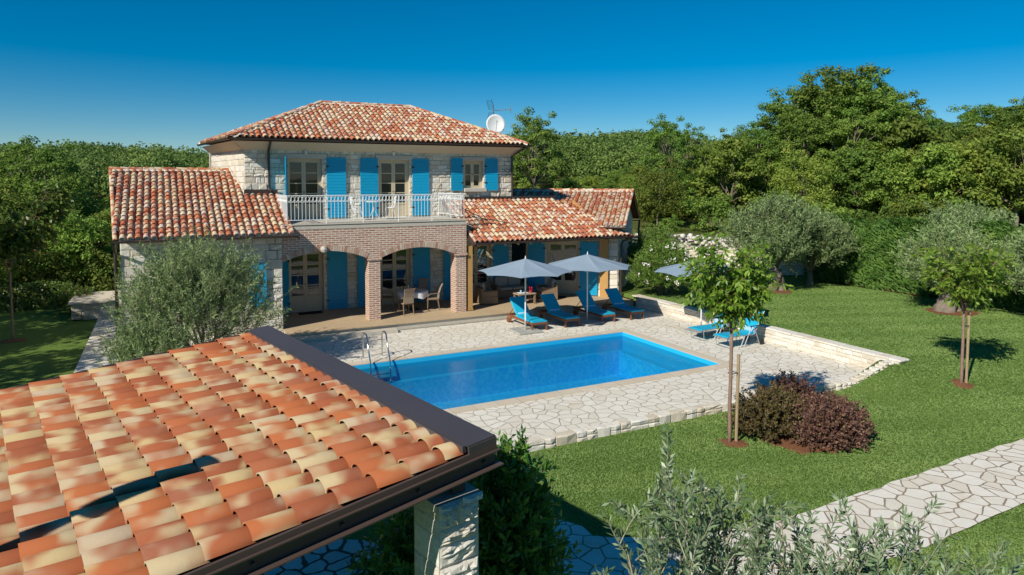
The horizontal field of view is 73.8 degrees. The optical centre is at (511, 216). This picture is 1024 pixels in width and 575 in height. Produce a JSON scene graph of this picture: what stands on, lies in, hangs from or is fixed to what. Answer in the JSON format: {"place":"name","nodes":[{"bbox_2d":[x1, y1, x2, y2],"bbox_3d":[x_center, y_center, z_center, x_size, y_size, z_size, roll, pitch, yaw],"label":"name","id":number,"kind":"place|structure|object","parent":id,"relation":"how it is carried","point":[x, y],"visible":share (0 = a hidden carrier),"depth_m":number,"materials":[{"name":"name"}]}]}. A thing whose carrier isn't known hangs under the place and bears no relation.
{"place":"outdoors","nodes":[
{"label":"outdoors","id":0,"kind":"place"},
{"bbox_2d":[283,294,634,337],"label":"veranda floor","id":1,"kind":"structure","parent":0,"point":[325,322],"depth_m":26.31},
{"bbox_2d":[398,288,415,314],"bbox_3d":[-4.068,3.296,26.415,0.534,1.062,0.645,-2,4,-33],"label":"dining chair","id":2,"kind":"object","parent":1,"relation":"on","point":[408,298],"visible":1,"depth_m":26.24,"materials":[{"name":"wicker"}]},
{"bbox_2d":[475,281,497,304],"bbox_3d":[-1.078,3.221,28.892,0.740,0.882,0.860,-1,3,-20],"label":"rattan armchair","id":3,"kind":"object","parent":1,"relation":"on","point":[483,295],"visible":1,"depth_m":28.55,"materials":[{"name":"brown wicker"}]},
{"bbox_2d":[491,276,527,298],"bbox_3d":[-0.112,3.135,30.510,1.550,0.882,0.740,-2,3,-27],"label":"rattan sofa","id":4,"kind":"object","parent":1,"relation":"on","point":[506,287],"visible":0.8,"depth_m":30.39,"materials":[{"name":"brown wicker"}]},
{"bbox_2d":[536,277,557,299],"bbox_3d":[1.526,3.165,29.948,0.740,0.882,0.860,-1,3,-17],"label":"rattan armchair","id":5,"kind":"object","parent":1,"relation":"on","point":[551,286],"visible":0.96,"depth_m":29.67,"materials":[{"name":"brown wicker"}]},
{"bbox_2d":[0,173,1023,574],"bbox_3d":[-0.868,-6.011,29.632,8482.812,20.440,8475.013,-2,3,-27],"label":"ground","id":6,"kind":"structure","parent":0,"point":[54,343],"depth_m":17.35,"materials":[{"name":"green plant"}]},
{"bbox_2d":[0,254,24,293],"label":"broadleaf tree","id":7,"kind":"object","parent":6,"relation":"on","point":[3,272],"visible":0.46,"depth_m":29.70,"materials":[{"name":"green plant"}]},
{"bbox_2d":[0,279,71,312],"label":"laurel hedge","id":8,"kind":"object","parent":6,"relation":"on","point":[24,300],"visible":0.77,"depth_m":28.97,"materials":[{"name":"green plant"}]},
{"bbox_2d":[0,183,83,221],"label":"broadleaf tree","id":9,"kind":"object","parent":6,"relation":"on","point":[19,204],"visible":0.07,"depth_m":39.96,"materials":[{"name":"green plant"}]},
{"bbox_2d":[0,135,94,210],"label":"oak tree","id":10,"kind":"object","parent":6,"relation":"on","point":[30,157],"visible":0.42,"depth_m":45.99,"materials":[{"name":"green plant"}]},
{"bbox_2d":[14,173,101,225],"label":"broadleaf tree","id":11,"kind":"object","parent":6,"relation":"on","point":[35,185],"visible":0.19,"depth_m":44.25,"materials":[{"name":"green plant"}]},
{"bbox_2d":[1,245,120,296],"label":"climbing hedge","id":12,"kind":"object","parent":6,"relation":"on","point":[94,281],"visible":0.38,"depth_m":31.91,"materials":[{"name":"green plant"}]},
{"bbox_2d":[26,210,119,289],"bbox_3d":[-21.074,1.840,32.856,4.126,4.518,3.962,-1,3,-15],"label":"broadleaf tree","id":13,"kind":"object","parent":6,"relation":"on","point":[72,236],"visible":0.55,"depth_m":31.96,"materials":[{"name":"green plant"}]},
{"bbox_2d":[46,282,102,312],"bbox_3d":[-18.249,3.406,28.602,2.116,1.274,1.937,-2,3,-27],"label":"planter shrub","id":14,"kind":"object","parent":6,"relation":"on","point":[62,296],"visible":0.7,"depth_m":28.18,"materials":[{"name":"green plant"}]},
{"bbox_2d":[63,187,110,220],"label":"broadleaf tree","id":15,"kind":"object","parent":6,"relation":"on","point":[100,202],"visible":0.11,"depth_m":48.42,"materials":[{"name":"green plant"}]},
{"bbox_2d":[0,325,503,574],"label":"pergola","id":16,"kind":"object","parent":6,"relation":"on","point":[260,450],"visible":1,"depth_m":5.54,"materials":[{"name":"tile"}]},
{"bbox_2d":[262,539,397,574],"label":"terrace slab","id":17,"kind":"structure","parent":6,"relation":"on","point":[330,558],"depth_m":10.09,"materials":[{"name":"stone"}]},
{"bbox_2d":[0,127,721,197],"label":"woods","id":18,"kind":"object","parent":6,"relation":"on","point":[586,155],"visible":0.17,"depth_m":95.48,"materials":[{"name":"green plant"}]},
{"bbox_2d":[108,100,639,350],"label":"stone house","id":19,"kind":"structure","parent":6,"relation":"on","point":[280,189],"depth_m":27.34,"materials":[{"name":"stone"}]},
{"bbox_2d":[287,159,321,218],"bbox_3d":[-8.214,-1.073,26.914,1.350,2.370,0.141,-2,3,-27],"label":"door","id":20,"kind":"structure","parent":19,"relation":"in","point":[303,175],"depth_m":26.92,"materials":[{"name":"paint"}]},
{"bbox_2d":[288,251,322,312],"bbox_3d":[-8.214,2.582,27.110,1.350,2.410,0.141,-2,3,-27],"label":"door","id":21,"kind":"structure","parent":19,"relation":"in","point":[306,270],"depth_m":27.13,"materials":[{"name":"paint"}]},
{"bbox_2d":[379,160,408,216],"bbox_3d":[-4.973,-1.162,28.578,1.300,2.370,0.141,-2,3,-27],"label":"door","id":22,"kind":"structure","parent":19,"relation":"in","point":[393,174],"depth_m":28.57,"materials":[{"name":"paint"}]},
{"bbox_2d":[380,248,409,304],"bbox_3d":[-4.959,2.492,28.780,1.330,2.410,0.141,-2,3,-27],"label":"door","id":23,"kind":"structure","parent":19,"relation":"in","point":[395,266],"depth_m":28.79,"materials":[{"name":"paint"}]},
{"bbox_2d":[463,161,481,187],"bbox_3d":[-1.771,-1.844,30.189,0.940,1.180,0.141,-2,3,-27],"label":"window","id":24,"kind":"structure","parent":19,"relation":"in","point":[472,169],"depth_m":30.19,"materials":[{"name":"paint"}]},
{"bbox_2d":[466,243,489,296],"bbox_3d":[-1.615,2.400,30.496,1.350,2.410,0.141,-2,3,-27],"label":"door","id":25,"kind":"structure","parent":19,"relation":"in","point":[481,255],"depth_m":30.61,"materials":[{"name":"paint"}]},
{"bbox_2d":[486,114,504,132],"bbox_3d":[-0.756,-4.092,32.119,0.677,1.424,0.675,2,4,37],"label":"satellite dish","id":26,"kind":"object","parent":19,"relation":"attached to","point":[495,122],"visible":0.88,"depth_m":32.20,"materials":[{"name":"grey metal"}]},
{"bbox_2d":[547,242,577,294],"bbox_3d":[2.335,2.361,31.235,1.470,2.410,0.140,1,3,16],"label":"door","id":27,"kind":"structure","parent":19,"relation":"in","point":[567,283],"depth_m":31.21,"materials":[{"name":"paint"}]},
{"bbox_2d":[345,506,483,574],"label":"laurel bush","id":28,"kind":"object","parent":6,"relation":"on","point":[391,559],"visible":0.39,"depth_m":7.52,"materials":[{"name":"green plant"}]},
{"bbox_2d":[74,300,865,443],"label":"pool deck","id":29,"kind":"structure","parent":6,"relation":"on","point":[762,363],"depth_m":20.44,"materials":[{"name":"stone"}]},
{"bbox_2d":[67,290,120,320],"bbox_3d":[-17.171,3.669,28.177,1.700,0.705,2.800,-2,3,-27],"label":"stone planter","id":30,"kind":"object","parent":29,"relation":"on","point":[88,307],"visible":0.91,"depth_m":27.08,"materials":[{"name":"beige stone"}]},
{"bbox_2d":[296,328,397,342],"bbox_3d":[-5.860,4.170,23.802,3.800,0.130,0.360,-2,3,-27],"label":"step","id":31,"kind":"object","parent":29,"relation":"on","point":[317,338],"visible":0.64,"depth_m":23.70,"materials":[{"name":"beige stone"}]},
{"bbox_2d":[362,331,390,382],"bbox_3d":[-4.120,4.475,20.799,0.644,1.842,0.937,-2,3,-27],"label":"pool ladder","id":32,"kind":"object","parent":29,"relation":"on","point":[381,352],"visible":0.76,"depth_m":20.64,"materials":[{"name":"metal"}]},
{"bbox_2d":[479,256,571,334],"bbox_3d":[0.485,2.805,24.663,3.178,2.755,3.178,2,3,28],"label":"parasol","id":33,"kind":"object","parent":29,"relation":"on","point":[525,268],"visible":1,"depth_m":24.03,"materials":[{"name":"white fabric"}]},
{"bbox_2d":[506,296,547,329],"bbox_3d":[0.549,3.648,25.722,0.730,0.987,2.046,-2,3,-27],"label":"sun lounger","id":34,"kind":"object","parent":29,"relation":"on","point":[518,303],"visible":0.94,"depth_m":25.94,"materials":[{"name":"blue fabric"}]},
{"bbox_2d":[354,332,717,408],"bbox_3d":[0.667,5.151,20.249,9.996,1.450,4.846,-2,3,-27],"label":"pool basin","id":35,"kind":"object","parent":29,"relation":"in","point":[448,381],"visible":0.31,"depth_m":22.51,"materials":[{"name":"blue liquid"}]},
{"bbox_2d":[347,329,736,413],"bbox_3d":[0.667,4.447,20.212,10.740,0.080,5.590,-2,3,-27],"label":"pool coping","id":36,"kind":"object","parent":29,"relation":"on","point":[722,364],"visible":0.46,"depth_m":19.95,"materials":[{"name":"beige stone"}]},
{"bbox_2d":[537,293,579,327],"bbox_3d":[1.785,3.613,26.378,0.730,0.987,2.046,-2,3,-28],"label":"sun lounger","id":37,"kind":"object","parent":29,"relation":"on","point":[552,306],"visible":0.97,"depth_m":26.58,"materials":[{"name":"blue fabric"}]},
{"bbox_2d":[549,252,630,326],"bbox_3d":[2.884,2.727,26.119,3.178,2.755,3.178,-2,4,-31],"label":"parasol","id":38,"kind":"object","parent":29,"relation":"on","point":[587,262],"visible":0.91,"depth_m":25.51,"materials":[{"name":"fabric"}]},
{"bbox_2d":[573,290,614,321],"bbox_3d":[3.252,3.572,27.154,0.730,0.987,2.046,-2,3,-27],"label":"sun lounger","id":39,"kind":"object","parent":29,"relation":"on","point":[594,309],"visible":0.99,"depth_m":27.36,"materials":[{"name":"blue fabric"}]},
{"bbox_2d":[602,288,643,319],"bbox_3d":[4.499,3.540,27.748,0.730,0.987,2.046,-1,3,-26],"label":"sun lounger","id":40,"kind":"object","parent":29,"relation":"on","point":[616,299],"visible":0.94,"depth_m":27.94,"materials":[{"name":"blue fabric"}]},
{"bbox_2d":[654,260,735,335],"bbox_3d":[6.819,2.811,24.546,3.178,2.755,3.178,-1,3,-22],"label":"parasol","id":41,"kind":"object","parent":29,"relation":"on","point":[675,270],"visible":0.3,"depth_m":24.25,"materials":[{"name":"fabric"}]},
{"bbox_2d":[688,314,729,340],"bbox_3d":[7.000,3.667,23.811,1.704,1.150,0.744,-2,3,-29],"label":"metal lounger","id":42,"kind":"object","parent":29,"relation":"on","point":[703,328],"visible":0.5,"depth_m":23.69,"materials":[{"name":"fabric"}]},
{"bbox_2d":[713,310,764,348],"bbox_3d":[7.559,3.725,22.724,1.704,1.150,0.744,-2,3,-27],"label":"metal lounger","id":43,"kind":"object","parent":29,"relation":"on","point":[751,328],"visible":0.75,"depth_m":22.71,"materials":[{"name":"fabric"}]},
{"bbox_2d":[0,290,982,455],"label":"soil beds","id":44,"kind":"object","parent":6,"relation":"on","point":[784,442],"visible":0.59,"depth_m":14.89,"materials":[{"name":"brown soil"}]},
{"bbox_2d":[0,182,78,339],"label":"magnolia tree","id":45,"kind":"object","parent":44,"relation":"on","point":[19,235],"visible":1,"depth_m":23.39,"materials":[{"name":"green plant"}]},
{"bbox_2d":[87,310,196,365],"bbox_3d":[-9.553,3.615,17.697,2.685,2.298,2.692,-2,3,-27],"label":"shrub","id":46,"kind":"object","parent":44,"relation":"on","point":[125,352],"visible":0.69,"depth_m":17.39,"materials":[{"name":"green plant"}]},
{"bbox_2d":[102,225,298,351],"bbox_3d":[-8.533,2.493,19.060,5.032,4.400,4.179,-2,3,-27],"label":"olive tree","id":47,"kind":"object","parent":44,"relation":"on","point":[174,289],"visible":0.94,"depth_m":18.66,"materials":[{"name":"green plant"}]},
{"bbox_2d":[675,227,794,442],"bbox_3d":[4.601,2.645,14.534,2.306,4.913,2.194,0,3,4],"label":"cherry tree","id":48,"kind":"object","parent":44,"relation":"on","point":[730,294],"visible":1,"depth_m":14.24,"materials":[{"name":"green plant"}]},
{"bbox_2d":[722,380,807,441],"bbox_3d":[5.714,4.347,15.308,2.075,1.292,1.789,-2,3,-27],"label":"barberry shrub","id":49,"kind":"object","parent":44,"relation":"on","point":[771,409],"visible":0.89,"depth_m":14.92,"materials":[{"name":"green plant"}]},
{"bbox_2d":[711,188,827,290],"bbox_3d":[11.950,1.135,31.323,4.536,4.955,4.526,-2,3,-27],"label":"olive tree","id":50,"kind":"object","parent":44,"relation":"on","point":[779,226],"visible":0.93,"depth_m":30.64,"materials":[{"name":"green plant"}]},
{"bbox_2d":[754,368,824,399],"bbox_3d":[6.646,4.319,16.231,1.759,1.274,1.590,-2,3,-27],"label":"barberry shrub","id":51,"kind":"object","parent":44,"relation":"on","point":[801,386],"visible":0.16,"depth_m":16.13,"materials":[{"name":"brown plant"}]},
{"bbox_2d":[782,388,876,451],"bbox_3d":[6.974,4.463,15.013,2.324,1.239,1.893,-2,3,-27],"label":"barberry shrub","id":52,"kind":"object","parent":44,"relation":"on","point":[833,419],"visible":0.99,"depth_m":14.60,"materials":[{"name":"brown plant"}]},
{"bbox_2d":[887,209,1013,312],"bbox_3d":[16.854,1.813,26.295,4.373,4.240,4.272,-2,3,-27],"label":"olive tree","id":53,"kind":"object","parent":44,"relation":"on","point":[957,240],"visible":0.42,"depth_m":25.84,"materials":[{"name":"green plant"}]},
{"bbox_2d":[910,231,1018,382],"bbox_3d":[11.914,2.464,17.759,2.151,4.220,2.439,-2,3,-27],"label":"cherry tree","id":54,"kind":"object","parent":44,"relation":"on","point":[970,286],"visible":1,"depth_m":17.55,"materials":[{"name":"green plant"}]},
{"bbox_2d":[467,424,581,574],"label":"laurel bush","id":55,"kind":"object","parent":6,"relation":"on","point":[518,535],"visible":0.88,"depth_m":7.25,"materials":[{"name":"green plant"}]},
{"bbox_2d":[507,106,566,188],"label":"oak tree","id":56,"kind":"object","parent":6,"relation":"on","point":[532,165],"visible":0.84,"depth_m":51.20,"materials":[{"name":"green plant"}]},
{"bbox_2d":[553,177,581,188],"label":"broadleaf tree","id":57,"kind":"object","parent":6,"relation":"on","point":[565,182],"visible":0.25,"depth_m":58.34,"materials":[{"name":"green plant"}]},
{"bbox_2d":[624,220,682,287],"bbox_3d":[6.702,1.801,32.063,3.105,3.300,3.162,1,3,11],"label":"oleander bush","id":58,"kind":"object","parent":6,"relation":"on","point":[664,233],"visible":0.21,"depth_m":31.75,"materials":[{"name":"green plant"}]},
{"bbox_2d":[625,236,693,295],"bbox_3d":[6.691,2.216,29.863,3.674,2.712,3.293,-2,3,-27],"label":"oleander bush","id":59,"kind":"object","parent":6,"relation":"on","point":[653,258],"visible":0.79,"depth_m":29.31,"materials":[{"name":"green plant"}]},
{"bbox_2d":[634,158,687,224],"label":"broadleaf tree","id":60,"kind":"object","parent":6,"relation":"on","point":[648,203],"visible":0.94,"depth_m":48.92,"materials":[{"name":"green plant"}]},
{"bbox_2d":[633,113,690,171],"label":"oak tree","id":61,"kind":"object","parent":6,"relation":"on","point":[661,157],"visible":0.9,"depth_m":65.03,"materials":[{"name":"green plant"}]},
{"bbox_2d":[656,213,684,231],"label":"wild shrub","id":62,"kind":"object","parent":6,"relation":"on","point":[671,224],"visible":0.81,"depth_m":47.08,"materials":[{"name":"green plant"}]},
{"bbox_2d":[646,168,695,211],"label":"broadleaf tree","id":63,"kind":"object","parent":6,"relation":"on","point":[686,187],"visible":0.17,"depth_m":56.03,"materials":[{"name":"green plant"}]},
{"bbox_2d":[664,123,709,167],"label":"oak tree","id":64,"kind":"object","parent":6,"relation":"on","point":[691,159],"visible":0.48,"depth_m":71.22,"materials":[{"name":"green plant"}]},
{"bbox_2d":[494,360,893,454],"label":"edging wall","id":65,"kind":"structure","parent":6,"relation":"on","point":[536,443],"depth_m":15.78,"materials":[{"name":"stone"}]},
{"bbox_2d":[591,421,812,574],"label":"olive tree","id":66,"kind":"object","parent":6,"relation":"on","point":[693,563],"visible":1,"depth_m":4.17,"materials":[{"name":"green plant"}]},
{"bbox_2d":[679,194,736,230],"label":"wild shrub","id":67,"kind":"object","parent":6,"relation":"on","point":[715,206],"visible":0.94,"depth_m":46.98,"materials":[{"name":"green plant"}]},
{"bbox_2d":[687,137,770,211],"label":"broadleaf tree","id":68,"kind":"object","parent":6,"relation":"on","point":[745,168],"visible":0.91,"depth_m":54.44,"materials":[{"name":"green plant"}]},
{"bbox_2d":[632,243,832,274],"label":"boundary wall","id":69,"kind":"structure","parent":6,"relation":"on","point":[799,267],"depth_m":35.62,"materials":[{"name":"stone"}]},
{"bbox_2d":[633,233,741,247],"bbox_3d":[9.788,1.595,38.963,14.166,1.338,2.892,1,3,20],"label":"rubble","id":70,"kind":"object","parent":69,"relation":"on","point":[685,238],"visible":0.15,"depth_m":38.38,"materials":[{"name":"white stone"}]},
{"bbox_2d":[726,121,784,190],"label":"oak tree","id":71,"kind":"object","parent":6,"relation":"on","point":[759,134],"visible":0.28,"depth_m":58.55,"materials":[{"name":"green plant"}]},
{"bbox_2d":[738,96,797,146],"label":"oak tree","id":72,"kind":"object","parent":6,"relation":"on","point":[765,120],"visible":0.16,"depth_m":68.50,"materials":[{"name":"green plant"}]},
{"bbox_2d":[735,146,801,209],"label":"broadleaf tree","id":73,"kind":"object","parent":6,"relation":"on","point":[766,188],"visible":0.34,"depth_m":57.18,"materials":[{"name":"green plant"}]},
{"bbox_2d":[632,294,908,367],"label":"retaining wall","id":74,"kind":"structure","parent":6,"relation":"on","point":[841,352],"depth_m":22.12,"materials":[{"name":"stone"}]},
{"bbox_2d":[761,105,842,193],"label":"oak tree","id":75,"kind":"object","parent":6,"relation":"on","point":[808,125],"visible":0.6,"depth_m":56.86,"materials":[{"name":"green plant"}]},
{"bbox_2d":[764,76,839,136],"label":"oak tree","id":76,"kind":"object","parent":6,"relation":"on","point":[774,108],"visible":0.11,"depth_m":66.00,"materials":[{"name":"green plant"}]},
{"bbox_2d":[767,143,840,211],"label":"broadleaf tree","id":77,"kind":"object","parent":6,"relation":"on","point":[815,192],"visible":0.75,"depth_m":50.98,"materials":[{"name":"green plant"}]},
{"bbox_2d":[782,204,865,285],"bbox_3d":[14.444,1.482,32.601,4.978,4.141,4.618,-2,3,-27],"label":"olive tree","id":78,"kind":"object","parent":6,"relation":"on","point":[834,237],"visible":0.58,"depth_m":31.36,"materials":[{"name":"green plant"}]},
{"bbox_2d":[798,146,860,206],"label":"broadleaf tree","id":79,"kind":"object","parent":6,"relation":"on","point":[819,156],"visible":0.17,"depth_m":55.83,"materials":[{"name":"green plant"}]},
{"bbox_2d":[777,62,902,147],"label":"oak tree","id":80,"kind":"object","parent":6,"relation":"on","point":[807,95],"visible":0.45,"depth_m":59.94,"materials":[{"name":"green plant"}]},
{"bbox_2d":[732,489,950,574],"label":"olive tree","id":81,"kind":"object","parent":6,"relation":"on","point":[868,564],"visible":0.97,"depth_m":4.03,"materials":[{"name":"green plant"}]},
{"bbox_2d":[806,108,888,202],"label":"oak tree","id":82,"kind":"object","parent":6,"relation":"on","point":[849,124],"visible":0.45,"depth_m":55.02,"materials":[{"name":"green plant"}]},
{"bbox_2d":[824,147,898,220],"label":"broadleaf tree","id":83,"kind":"object","parent":6,"relation":"on","point":[842,174],"visible":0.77,"depth_m":52.20,"materials":[{"name":"green plant"}]},
{"bbox_2d":[813,67,923,149],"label":"oak tree","id":84,"kind":"object","parent":6,"relation":"on","point":[858,99],"visible":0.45,"depth_m":58.02,"materials":[{"name":"green plant"}]},
{"bbox_2d":[843,205,893,220],"bbox_3d":[20.374,0.589,39.219,3.273,2.608,3.251,-1,3,-26],"label":"wild shrub","id":85,"kind":"object","parent":6,"relation":"on","point":[860,214],"visible":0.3,"depth_m":39.05,"materials":[{"name":"green plant"}]},
{"bbox_2d":[834,120,931,215],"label":"broadleaf tree","id":86,"kind":"object","parent":6,"relation":"on","point":[888,132],"visible":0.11,"depth_m":55.61,"materials":[{"name":"green plant"}]},
{"bbox_2d":[855,147,932,215],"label":"broadleaf tree","id":87,"kind":"object","parent":6,"relation":"on","point":[899,172],"visible":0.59,"depth_m":50.33,"materials":[{"name":"green plant"}]},
{"bbox_2d":[864,89,931,129],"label":"oak tree","id":88,"kind":"object","parent":6,"relation":"on","point":[921,102],"visible":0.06,"depth_m":66.03,"materials":[{"name":"green plant"}]},
{"bbox_2d":[857,117,954,205],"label":"broadleaf tree","id":89,"kind":"object","parent":6,"relation":"on","point":[908,132],"visible":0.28,"depth_m":52.12,"materials":[{"name":"green plant"}]},
{"bbox_2d":[804,493,1023,574],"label":"olive tree","id":90,"kind":"object","parent":6,"relation":"on","point":[985,570],"visible":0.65,"depth_m":4.30,"materials":[{"name":"green plant"}]},
{"bbox_2d":[818,278,1020,310],"bbox_3d":[19.051,3.505,28.570,1.400,0.030,15.000,-2,3,-27],"label":"soil strip","id":91,"kind":"object","parent":6,"relation":"on","point":[910,293],"visible":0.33,"depth_m":30.67,"materials":[{"name":"brown soil"}]},
{"bbox_2d":[803,213,1023,311],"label":"cypress hedge","id":92,"kind":"object","parent":91,"relation":"on","point":[871,265],"visible":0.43,"depth_m":30.96,"materials":[{"name":"green plant"}]},
{"bbox_2d":[889,193,958,223],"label":"wild shrub","id":93,"kind":"object","parent":6,"relation":"on","point":[918,207],"visible":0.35,"depth_m":42.36,"materials":[{"name":"green plant"}]},
{"bbox_2d":[907,142,983,215],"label":"broadleaf tree","id":94,"kind":"object","parent":6,"relation":"on","point":[937,175],"visible":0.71,"depth_m":47.32,"materials":[{"name":"green plant"}]},
{"bbox_2d":[901,140,992,212],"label":"broadleaf tree","id":95,"kind":"object","parent":6,"relation":"on","point":[924,184],"visible":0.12,"depth_m":49.14,"materials":[{"name":"green plant"}]},
{"bbox_2d":[925,122,982,141],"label":"broadleaf tree","id":96,"kind":"object","parent":6,"relation":"on","point":[963,129],"visible":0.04,"depth_m":62.34,"materials":[{"name":"green plant"}]},
{"bbox_2d":[938,102,1003,135],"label":"oak tree","id":97,"kind":"object","parent":6,"relation":"on","point":[972,115],"visible":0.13,"depth_m":71.29,"materials":[{"name":"green plant"}]},
{"bbox_2d":[919,197,1023,229],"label":"olive tree","id":98,"kind":"object","parent":6,"relation":"on","point":[960,214],"visible":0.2,"depth_m":29.54,"materials":[{"name":"green plant"}]},
{"bbox_2d":[938,134,1023,212],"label":"broadleaf tree","id":99,"kind":"object","parent":6,"relation":"on","point":[967,154],"visible":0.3,"depth_m":46.48,"materials":[{"name":"green plant"}]},
{"bbox_2d":[953,127,1021,142],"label":"broadleaf tree","id":100,"kind":"object","parent":6,"relation":"on","point":[967,137],"visible":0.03,"depth_m":61.34,"materials":[{"name":"green plant"}]},
{"bbox_2d":[955,127,1023,226],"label":"broadleaf tree","id":101,"kind":"object","parent":6,"relation":"on","point":[1016,176],"visible":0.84,"depth_m":44.67,"materials":[{"name":"green plant"}]},
{"bbox_2d":[960,120,1023,137],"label":"broadleaf tree","id":102,"kind":"object","parent":6,"relation":"on","point":[986,126],"visible":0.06,"depth_m":65.31,"materials":[{"name":"green plant"}]},
{"bbox_2d":[976,96,1023,133],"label":"oak tree","id":103,"kind":"object","parent":6,"relation":"on","point":[1006,114],"visible":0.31,"depth_m":65.30,"materials":[{"name":"green plant"}]},
{"bbox_2d":[989,224,1023,293],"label":"olive tree","id":104,"kind":"object","parent":6,"relation":"on","point":[1019,248],"visible":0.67,"depth_m":24.58,"materials":[{"name":"green plant"}]},
{"bbox_2d":[0,0,1023,154],"label":"sky","id":105,"kind":"structure","parent":0,"point":[174,73],"materials":[{"name":"blue"}]},
{"bbox_2d":[552,520,633,574],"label":"patio","id":106,"kind":"structure","parent":0,"point":[602,556],"depth_m":10.36,"materials":[{"name":"stone"}]},
{"bbox_2d":[561,439,1023,574],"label":"path","id":107,"kind":"structure","parent":0,"point":[972,490],"depth_m":12.06,"materials":[{"name":"stone"}]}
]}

